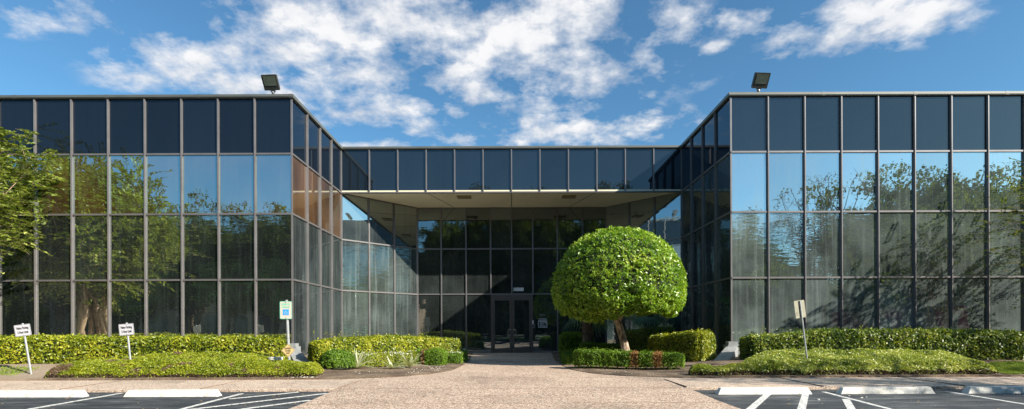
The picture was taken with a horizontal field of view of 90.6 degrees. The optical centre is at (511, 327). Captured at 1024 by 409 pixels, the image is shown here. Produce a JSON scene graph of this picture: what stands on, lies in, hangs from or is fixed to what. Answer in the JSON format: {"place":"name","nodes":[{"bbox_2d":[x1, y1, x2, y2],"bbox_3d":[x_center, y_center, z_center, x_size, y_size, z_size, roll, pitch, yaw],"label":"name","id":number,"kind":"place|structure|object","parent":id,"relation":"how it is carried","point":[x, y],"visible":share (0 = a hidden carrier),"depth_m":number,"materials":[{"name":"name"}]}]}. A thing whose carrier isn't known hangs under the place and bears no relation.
{"place":"outdoors","nodes":[
{"label":"outdoors","id":0,"kind":"place"},
{"bbox_2d":[0,389,1023,408],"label":"asphalt ground","id":1,"kind":"structure","parent":0,"point":[942,399],"depth_m":9.23,"materials":[{"name":"grey asphalt"}]},
{"bbox_2d":[0,390,88,396],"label":"wheel stop","id":2,"kind":"object","parent":1,"relation":"on","point":[43,393],"visible":1,"depth_m":10.03,"materials":[{"name":"concrete"}]},
{"bbox_2d":[123,389,221,396],"bbox_3d":[-6.755,1.302,10.100,1.860,0.125,0.170,0,0,0],"label":"wheel stop","id":3,"kind":"object","parent":1,"relation":"on","point":[180,393],"visible":1,"depth_m":10.03,"materials":[{"name":"paint"}]},
{"bbox_2d":[0,91,1023,361],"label":"office building","id":4,"kind":"structure","parent":1,"relation":"on","point":[244,215],"depth_m":16.90,"materials":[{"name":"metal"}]},
{"bbox_2d":[0,282,33,335],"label":"window pane","id":5,"kind":"structure","parent":4,"relation":"in","point":[17,298],"depth_m":16.90,"materials":[{"name":"glass"}]},
{"bbox_2d":[0,216,33,279],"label":"window pane","id":6,"kind":"structure","parent":4,"relation":"in","point":[19,265],"depth_m":16.90,"materials":[{"name":"glass"}]},
{"bbox_2d":[37,216,69,279],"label":"window pane","id":7,"kind":"structure","parent":4,"relation":"in","point":[56,243],"depth_m":16.90,"materials":[{"name":"glass"}]},
{"bbox_2d":[37,156,69,213],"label":"window pane","id":8,"kind":"structure","parent":4,"relation":"in","point":[62,163],"depth_m":16.90,"materials":[{"name":"green glass"}]},
{"bbox_2d":[37,281,70,334],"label":"window pane","id":9,"kind":"structure","parent":4,"relation":"in","point":[53,297],"depth_m":16.90,"materials":[{"name":"glass"}]},
{"bbox_2d":[73,156,106,213],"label":"window pane","id":10,"kind":"structure","parent":4,"relation":"in","point":[89,172],"depth_m":16.90,"materials":[{"name":"green glass"}]},
{"bbox_2d":[74,281,106,336],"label":"window pane","id":11,"kind":"structure","parent":4,"relation":"in","point":[90,297],"depth_m":16.90,"materials":[{"name":"glass"}]},
{"bbox_2d":[74,216,106,279],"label":"window pane","id":12,"kind":"structure","parent":4,"relation":"in","point":[90,232],"depth_m":16.90,"materials":[{"name":"glass"}]},
{"bbox_2d":[110,155,142,213],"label":"window pane","id":13,"kind":"structure","parent":4,"relation":"in","point":[126,172],"depth_m":16.90,"materials":[{"name":"green glass"}]},
{"bbox_2d":[110,281,143,336],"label":"window pane","id":14,"kind":"structure","parent":4,"relation":"in","point":[126,297],"depth_m":16.90,"materials":[{"name":"glass"}]},
{"bbox_2d":[110,215,143,278],"bbox_3d":[-12.821,-2.677,16.915,1.214,2.184,0.031,0,0,0],"label":"window pane","id":15,"kind":"structure","parent":4,"relation":"in","point":[127,231],"depth_m":16.90,"materials":[{"name":"glass"}]},
{"bbox_2d":[146,155,179,212],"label":"window pane","id":16,"kind":"structure","parent":4,"relation":"in","point":[162,171],"depth_m":16.90,"materials":[{"name":"blue glass"}]},
{"bbox_2d":[147,215,179,278],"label":"window pane","id":17,"kind":"structure","parent":4,"relation":"in","point":[163,231],"depth_m":16.90,"materials":[{"name":"glass"}]},
{"bbox_2d":[147,281,180,336],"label":"window pane","id":18,"kind":"structure","parent":4,"relation":"in","point":[163,297],"depth_m":16.90,"materials":[{"name":"glass"}]},
{"bbox_2d":[183,281,216,335],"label":"window pane","id":19,"kind":"structure","parent":4,"relation":"in","point":[200,297],"depth_m":16.90,"materials":[{"name":"glass"}]},
{"bbox_2d":[183,215,216,278],"bbox_3d":[-10.381,-2.686,16.915,1.214,2.184,0.033,0,0,0],"label":"window pane","id":20,"kind":"structure","parent":4,"relation":"in","point":[199,231],"depth_m":16.90,"materials":[{"name":"glass"}]},
{"bbox_2d":[183,155,216,212],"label":"window pane","id":21,"kind":"structure","parent":4,"relation":"in","point":[199,171],"depth_m":16.90,"materials":[{"name":"blue glass"}]},
{"bbox_2d":[220,281,253,336],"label":"window pane","id":22,"kind":"structure","parent":4,"relation":"in","point":[236,297],"depth_m":16.90,"materials":[{"name":"glass"}]},
{"bbox_2d":[220,215,253,278],"bbox_3d":[-9.161,-2.691,16.915,1.214,2.184,0.034,0,0,0],"label":"window pane","id":23,"kind":"structure","parent":4,"relation":"in","point":[236,231],"depth_m":16.90,"materials":[{"name":"glass"}]},
{"bbox_2d":[220,155,253,212],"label":"window pane","id":24,"kind":"structure","parent":4,"relation":"in","point":[236,171],"depth_m":16.90,"materials":[{"name":"blue glass"}]},
{"bbox_2d":[256,215,290,278],"bbox_3d":[-7.941,-2.696,16.915,1.214,2.184,0.032,0,0,0],"label":"window pane","id":25,"kind":"structure","parent":4,"relation":"in","point":[273,232],"depth_m":16.90,"materials":[{"name":"glass"}]},
{"bbox_2d":[256,155,290,212],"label":"window pane","id":26,"kind":"structure","parent":4,"relation":"in","point":[273,172],"depth_m":16.90,"materials":[{"name":"blue glass"}]},
{"bbox_2d":[257,281,290,342],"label":"window pane","id":27,"kind":"structure","parent":4,"relation":"in","point":[270,294],"depth_m":16.90,"materials":[{"name":"glass"}]},
{"bbox_2d":[293,156,305,218],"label":"window pane","id":28,"kind":"structure","parent":4,"relation":"in","point":[299,169],"depth_m":17.50,"materials":[{"name":"brown glass"}]},
{"bbox_2d":[293,281,306,354],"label":"window pane","id":29,"kind":"structure","parent":4,"relation":"in","point":[299,288],"depth_m":17.55,"materials":[{"name":"grey glass"}]},
{"bbox_2d":[293,216,306,281],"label":"window pane","id":30,"kind":"structure","parent":4,"relation":"in","point":[299,226],"depth_m":17.49,"materials":[{"name":"grey glass"}]},
{"bbox_2d":[309,284,319,341],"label":"window pane","id":31,"kind":"structure","parent":4,"relation":"in","point":[314,291],"depth_m":18.79,"materials":[{"name":"grey glass"}]},
{"bbox_2d":[309,224,319,284],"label":"window pane","id":32,"kind":"structure","parent":4,"relation":"in","point":[314,235],"depth_m":18.81,"materials":[{"name":"grey glass"}]},
{"bbox_2d":[343,291,367,337],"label":"window pane","id":33,"kind":"structure","parent":4,"relation":"in","point":[355,304],"depth_m":22.24,"materials":[{"name":"grey glass"}]},
{"bbox_2d":[343,240,367,290],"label":"window pane","id":34,"kind":"structure","parent":4,"relation":"in","point":[355,254],"depth_m":22.24,"materials":[{"name":"grey glass"}]},
{"bbox_2d":[343,194,367,241],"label":"window pane","id":35,"kind":"structure","parent":4,"relation":"in","point":[355,209],"depth_m":22.25,"materials":[{"name":"grey glass"}]},
{"bbox_2d":[370,199,392,244],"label":"window pane","id":36,"kind":"structure","parent":4,"relation":"in","point":[381,213],"depth_m":23.16,"materials":[{"name":"grey glass"}]},
{"bbox_2d":[370,293,393,335],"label":"window pane","id":37,"kind":"structure","parent":4,"relation":"in","point":[381,304],"depth_m":23.15,"materials":[{"name":"grey glass"}]},
{"bbox_2d":[370,244,393,291],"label":"window pane","id":38,"kind":"structure","parent":4,"relation":"in","point":[381,256],"depth_m":23.15,"materials":[{"name":"grey glass"}]},
{"bbox_2d":[395,247,416,293],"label":"window pane","id":39,"kind":"structure","parent":4,"relation":"in","point":[405,258],"depth_m":24.06,"materials":[{"name":"grey glass"}]},
{"bbox_2d":[395,204,416,247],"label":"window pane","id":40,"kind":"structure","parent":4,"relation":"in","point":[405,217],"depth_m":24.06,"materials":[{"name":"grey glass"}]},
{"bbox_2d":[396,294,416,335],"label":"window pane","id":41,"kind":"structure","parent":4,"relation":"in","point":[406,305],"depth_m":24.09,"materials":[{"name":"grey glass"}]},
{"bbox_2d":[418,208,439,247],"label":"window pane","id":42,"kind":"structure","parent":4,"relation":"in","point":[428,218],"depth_m":24.54,"materials":[{"name":"black glass"}]},
{"bbox_2d":[418,250,440,293],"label":"window pane","id":43,"kind":"structure","parent":4,"relation":"in","point":[429,279],"depth_m":24.54,"materials":[{"name":"black glass"}]},
{"bbox_2d":[419,295,440,337],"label":"window pane","id":44,"kind":"structure","parent":4,"relation":"in","point":[429,305],"depth_m":24.54,"materials":[{"name":"black glass"}]},
{"bbox_2d":[442,250,464,293],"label":"window pane","id":45,"kind":"structure","parent":4,"relation":"in","point":[453,261],"depth_m":24.54,"materials":[{"name":"black glass"}]},
{"bbox_2d":[442,208,464,247],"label":"window pane","id":46,"kind":"structure","parent":4,"relation":"in","point":[453,219],"depth_m":24.54,"materials":[{"name":"black glass"}]},
{"bbox_2d":[442,295,465,349],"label":"window pane","id":47,"kind":"structure","parent":4,"relation":"in","point":[453,306],"depth_m":24.54,"materials":[{"name":"black glass"}]},
{"bbox_2d":[467,249,489,293],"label":"window pane","id":48,"kind":"structure","parent":4,"relation":"in","point":[478,261],"depth_m":24.54,"materials":[{"name":"black glass"}]},
{"bbox_2d":[467,208,489,247],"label":"window pane","id":49,"kind":"structure","parent":4,"relation":"in","point":[478,219],"depth_m":24.54,"materials":[{"name":"black glass"}]},
{"bbox_2d":[467,295,490,350],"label":"window pane","id":50,"kind":"structure","parent":4,"relation":"in","point":[478,306],"depth_m":24.54,"materials":[{"name":"black glass"}]},
{"bbox_2d":[491,249,510,292],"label":"window pane","id":51,"kind":"structure","parent":4,"relation":"in","point":[500,258],"depth_m":24.54,"materials":[{"name":"black glass"}]},
{"bbox_2d":[491,208,510,247],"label":"window pane","id":52,"kind":"structure","parent":4,"relation":"in","point":[500,217],"depth_m":24.54,"materials":[{"name":"black glass"}]},
{"bbox_2d":[493,298,511,351],"bbox_3d":[-0.473,-0.129,24.436,0.920,2.625,0.128,0,0,0],"label":"door","id":53,"kind":"structure","parent":4,"relation":"in","point":[502,307],"depth_m":24.47,"materials":[{"name":"glass"}]},
{"bbox_2d":[309,167,713,337],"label":"window panes","id":54,"kind":"structure","parent":4,"relation":"in","point":[709,176],"depth_m":20.30,"materials":[{"name":"grey glass"}]},
{"bbox_2d":[512,298,530,351],"bbox_3d":[0.471,-0.132,24.436,0.920,2.625,0.128,0,0,0],"label":"door","id":55,"kind":"structure","parent":4,"relation":"in","point":[521,307],"depth_m":24.47,"materials":[{"name":"glass"}]},
{"bbox_2d":[512,249,531,292],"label":"window pane","id":56,"kind":"structure","parent":4,"relation":"in","point":[521,258],"depth_m":24.54,"materials":[{"name":"black glass"}]},
{"bbox_2d":[512,208,531,247],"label":"window pane","id":57,"kind":"structure","parent":4,"relation":"in","point":[521,217],"depth_m":24.54,"materials":[{"name":"black glass"}]},
{"bbox_2d":[533,294,556,350],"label":"window pane","id":58,"kind":"structure","parent":4,"relation":"in","point":[544,339],"depth_m":24.54,"materials":[{"name":"black glass"}]},
{"bbox_2d":[533,208,556,247],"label":"window pane","id":59,"kind":"structure","parent":4,"relation":"in","point":[544,219],"depth_m":24.54,"materials":[{"name":"black glass"}]},
{"bbox_2d":[534,249,556,292],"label":"window pane","id":60,"kind":"structure","parent":4,"relation":"in","point":[545,260],"depth_m":24.54,"materials":[{"name":"black glass"}]},
{"bbox_2d":[558,208,581,247],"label":"window pane","id":61,"kind":"structure","parent":4,"relation":"in","point":[569,219],"depth_m":24.54,"materials":[{"name":"black glass"}]},
{"bbox_2d":[583,208,604,235],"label":"window pane","id":62,"kind":"structure","parent":4,"relation":"in","point":[593,218],"depth_m":24.54,"materials":[{"name":"black glass"}]},
{"bbox_2d":[630,198,652,232],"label":"window pane","id":63,"kind":"structure","parent":4,"relation":"in","point":[641,212],"depth_m":23.12,"materials":[{"name":"black glass"}]},
{"bbox_2d":[655,193,680,239],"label":"window pane","id":64,"kind":"structure","parent":4,"relation":"in","point":[667,208],"depth_m":22.22,"materials":[{"name":"blue glass"}]},
{"bbox_2d":[704,282,714,336],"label":"window pane","id":65,"kind":"structure","parent":4,"relation":"in","point":[709,289],"depth_m":18.77,"materials":[{"name":"black glass"}]},
{"bbox_2d":[704,222,714,282],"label":"window pane","id":66,"kind":"structure","parent":4,"relation":"in","point":[709,229],"depth_m":18.77,"materials":[{"name":"black glass"}]},
{"bbox_2d":[716,154,729,217],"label":"window pane","id":67,"kind":"structure","parent":4,"relation":"in","point":[723,167],"depth_m":17.49,"materials":[{"name":"black glass"}]},
{"bbox_2d":[717,279,729,353],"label":"window pane","id":68,"kind":"structure","parent":4,"relation":"in","point":[723,287],"depth_m":17.54,"materials":[{"name":"black glass"}]},
{"bbox_2d":[717,214,729,279],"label":"window pane","id":69,"kind":"structure","parent":4,"relation":"in","point":[723,224],"depth_m":17.51,"materials":[{"name":"black glass"}]},
{"bbox_2d":[732,279,766,344],"bbox_3d":[7.929,-0.275,16.915,1.214,2.774,0.035,0,0,0],"label":"window pane","id":70,"kind":"structure","parent":4,"relation":"in","point":[749,295],"depth_m":16.90,"materials":[{"name":"glass"}]},
{"bbox_2d":[732,213,766,276],"bbox_3d":[7.919,-2.760,16.915,1.214,2.184,0.033,0,0,0],"label":"window pane","id":71,"kind":"structure","parent":4,"relation":"in","point":[749,230],"depth_m":16.90,"materials":[{"name":"glass"}]},
{"bbox_2d":[732,153,766,210],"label":"window pane","id":72,"kind":"structure","parent":4,"relation":"in","point":[749,170],"depth_m":16.90,"materials":[{"name":"glass"}]},
{"bbox_2d":[769,153,802,210],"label":"window pane","id":73,"kind":"structure","parent":4,"relation":"in","point":[785,169],"depth_m":16.90,"materials":[{"name":"glass"}]},
{"bbox_2d":[769,213,803,276],"bbox_3d":[9.139,-2.765,16.915,1.214,2.184,0.031,0,0,0],"label":"window pane","id":74,"kind":"structure","parent":4,"relation":"in","point":[786,229],"depth_m":16.90,"materials":[{"name":"glass"}]},
{"bbox_2d":[770,278,803,333],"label":"window pane","id":75,"kind":"structure","parent":4,"relation":"in","point":[783,292],"depth_m":16.90,"materials":[{"name":"glass"}]},
{"bbox_2d":[806,278,839,329],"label":"window pane","id":76,"kind":"structure","parent":4,"relation":"in","point":[822,294],"depth_m":16.90,"materials":[{"name":"glass"}]},
{"bbox_2d":[806,213,839,276],"bbox_3d":[10.359,-2.770,16.915,1.214,2.184,0.035,0,0,0],"label":"window pane","id":77,"kind":"structure","parent":4,"relation":"in","point":[822,229],"depth_m":16.90,"materials":[{"name":"glass"}]},
{"bbox_2d":[806,153,839,210],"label":"window pane","id":78,"kind":"structure","parent":4,"relation":"in","point":[822,169],"depth_m":16.90,"materials":[{"name":"glass"}]},
{"bbox_2d":[843,153,875,210],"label":"window pane","id":79,"kind":"structure","parent":4,"relation":"in","point":[859,169],"depth_m":16.90,"materials":[{"name":"glass"}]},
{"bbox_2d":[843,278,876,329],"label":"window pane","id":80,"kind":"structure","parent":4,"relation":"in","point":[859,294],"depth_m":16.90,"materials":[{"name":"glass"}]},
{"bbox_2d":[843,213,876,275],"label":"window pane","id":81,"kind":"structure","parent":4,"relation":"in","point":[859,229],"depth_m":16.90,"materials":[{"name":"glass"}]},
{"bbox_2d":[879,152,912,209],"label":"window pane","id":82,"kind":"structure","parent":4,"relation":"in","point":[895,168],"depth_m":16.90,"materials":[{"name":"glass"}]},
{"bbox_2d":[880,212,912,275],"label":"window pane","id":83,"kind":"structure","parent":4,"relation":"in","point":[896,228],"depth_m":16.90,"materials":[{"name":"glass"}]},
{"bbox_2d":[880,278,913,329],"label":"window pane","id":84,"kind":"structure","parent":4,"relation":"in","point":[896,294],"depth_m":16.90,"materials":[{"name":"glass"}]},
{"bbox_2d":[916,212,949,275],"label":"window pane","id":85,"kind":"structure","parent":4,"relation":"in","point":[932,228],"depth_m":16.90,"materials":[{"name":"glass"}]},
{"bbox_2d":[916,152,949,209],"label":"window pane","id":86,"kind":"structure","parent":4,"relation":"in","point":[932,168],"depth_m":16.90,"materials":[{"name":"glass"}]},
{"bbox_2d":[917,278,949,328],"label":"window pane","id":87,"kind":"structure","parent":4,"relation":"in","point":[933,294],"depth_m":16.90,"materials":[{"name":"glass"}]},
{"bbox_2d":[953,212,985,275],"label":"window pane","id":88,"kind":"structure","parent":4,"relation":"in","point":[967,261],"depth_m":16.90,"materials":[{"name":"glass"}]},
{"bbox_2d":[953,152,985,209],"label":"window pane","id":89,"kind":"structure","parent":4,"relation":"in","point":[969,168],"depth_m":16.90,"materials":[{"name":"glass"}]},
{"bbox_2d":[953,278,986,329],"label":"window pane","id":90,"kind":"structure","parent":4,"relation":"in","point":[969,294],"depth_m":16.90,"materials":[{"name":"glass"}]},
{"bbox_2d":[989,152,1022,209],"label":"window pane","id":91,"kind":"structure","parent":4,"relation":"in","point":[1002,167],"depth_m":16.90,"materials":[{"name":"glass"}]},
{"bbox_2d":[990,278,1022,331],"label":"window pane","id":92,"kind":"structure","parent":4,"relation":"in","point":[1003,292],"depth_m":16.90,"materials":[{"name":"glass"}]},
{"bbox_2d":[990,212,1022,275],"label":"window pane","id":93,"kind":"structure","parent":4,"relation":"in","point":[1004,239],"depth_m":16.90,"materials":[{"name":"glass"}]},
{"bbox_2d":[30,392,1023,408],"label":"parking markings","id":94,"kind":"object","parent":1,"relation":"on","point":[803,402],"visible":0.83,"depth_m":9.14,"materials":[{"name":"paint"}]},
{"bbox_2d":[715,387,811,394],"bbox_3d":[5.005,1.254,10.100,1.860,0.125,0.170,0,0,0],"label":"wheel stop","id":95,"kind":"object","parent":1,"relation":"on","point":[758,390],"visible":1,"depth_m":10.03,"materials":[{"name":"paint"}]},
{"bbox_2d":[836,387,934,393],"bbox_3d":[7.435,1.245,10.100,1.860,0.125,0.170,0,0,0],"label":"wheel stop","id":96,"kind":"object","parent":1,"relation":"on","point":[884,390],"visible":1,"depth_m":10.03,"materials":[{"name":"paint"}]},
{"bbox_2d":[0,377,1023,391],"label":"sidewalk","id":97,"kind":"structure","parent":0,"point":[335,384],"depth_m":11.49,"materials":[{"name":"beige concrete"}]},
{"bbox_2d":[0,352,1023,380],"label":"soil bed","id":98,"kind":"object","parent":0,"point":[37,374],"visible":0.26,"depth_m":13.24,"materials":[{"name":"brown soil"}]},
{"bbox_2d":[0,127,62,273],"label":"crape myrtle","id":99,"kind":"object","parent":98,"relation":"on","point":[8,197],"visible":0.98,"depth_m":15.62,"materials":[{"name":"green plant"}]},
{"bbox_2d":[0,332,290,363],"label":"clipped hedge","id":100,"kind":"object","parent":98,"relation":"on","point":[52,349],"visible":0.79,"depth_m":14.50,"materials":[{"name":"green plant"}]},
{"bbox_2d":[43,350,323,377],"bbox_3d":[-8.373,0.993,13.547,6.898,0.707,1.750,0,0,0],"label":"ground cover","id":101,"kind":"object","parent":98,"relation":"on","point":[215,364],"visible":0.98,"depth_m":12.92,"materials":[{"name":"green plant"}]},
{"bbox_2d":[318,348,355,368],"bbox_3d":[-4.985,0.871,14.443,1.065,0.573,0.968,0,0,0],"label":"round shrub","id":102,"kind":"object","parent":98,"relation":"on","point":[339,359],"visible":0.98,"depth_m":14.16,"materials":[{"name":"green plant"}]},
{"bbox_2d":[307,333,462,362],"bbox_3d":[-4.044,0.727,16.959,5.401,1.102,1.256,0,0,-40],"label":"clipped hedge","id":103,"kind":"object","parent":98,"relation":"on","point":[317,348],"visible":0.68,"depth_m":16.25,"materials":[{"name":"green plant"}]},
{"bbox_2d":[352,348,418,366],"bbox_3d":[-4.189,0.969,16.021,2.848,0.585,1.043,0,0,-42],"label":"shrub","id":104,"kind":"object","parent":98,"relation":"on","point":[392,356],"visible":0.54,"depth_m":15.85,"materials":[{"name":"green plant"}]},
{"bbox_2d":[415,347,447,364],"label":"hedge","id":105,"kind":"object","parent":98,"relation":"on","point":[434,356],"visible":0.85,"depth_m":16.48,"materials":[{"name":"green plant"}]},
{"bbox_2d":[550,225,687,350],"bbox_3d":[3.574,-1.055,17.035,4.602,4.680,4.552,0,0,0],"label":"topiary tree","id":106,"kind":"object","parent":98,"relation":"on","point":[616,275],"visible":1,"depth_m":15.44,"materials":[{"name":"green plant"}]},
{"bbox_2d":[572,347,685,369],"bbox_3d":[3.342,0.903,14.728,3.246,0.675,0.715,0,0,23],"label":"hedge","id":107,"kind":"object","parent":98,"relation":"on","point":[609,358],"visible":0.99,"depth_m":14.54,"materials":[{"name":"green plant"}]},
{"bbox_2d":[625,325,675,351],"bbox_3d":[5.455,0.523,20.210,2.109,1.278,1.090,0,0,0],"label":"clipped hedge","id":108,"kind":"object","parent":98,"relation":"on","point":[637,339],"visible":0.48,"depth_m":19.82,"materials":[{"name":"green plant"}]},
{"bbox_2d":[646,328,715,360],"bbox_3d":[5.509,0.568,16.613,1.195,1.147,2.309,0,0,-34],"label":"clipped hedge","id":109,"kind":"object","parent":98,"relation":"on","point":[694,345],"visible":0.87,"depth_m":15.86,"materials":[{"name":"green plant"}]},
{"bbox_2d":[688,348,998,375],"bbox_3d":[8.381,0.945,13.600,7.802,0.761,1.853,0,0,0],"label":"ground cover","id":110,"kind":"object","parent":98,"relation":"on","point":[847,362],"visible":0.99,"depth_m":12.93,"materials":[{"name":"green plant"}]},
{"bbox_2d":[738,326,1023,359],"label":"clipped hedge","id":111,"kind":"object","parent":98,"relation":"on","point":[981,344],"visible":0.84,"depth_m":14.56,"materials":[{"name":"green plant"}]},
{"bbox_2d":[964,157,1023,312],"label":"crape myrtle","id":112,"kind":"object","parent":98,"relation":"on","point":[1015,211],"visible":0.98,"depth_m":15.47,"materials":[{"name":"green plant"}]},
{"bbox_2d":[0,0,1023,146],"label":"sky","id":113,"kind":"structure","parent":0,"point":[371,72],"materials":[{"name":"blue"}]},
{"bbox_2d":[290,352,739,408],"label":"walkway","id":114,"kind":"structure","parent":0,"point":[539,380],"depth_m":10.35,"materials":[{"name":"beige concrete"}]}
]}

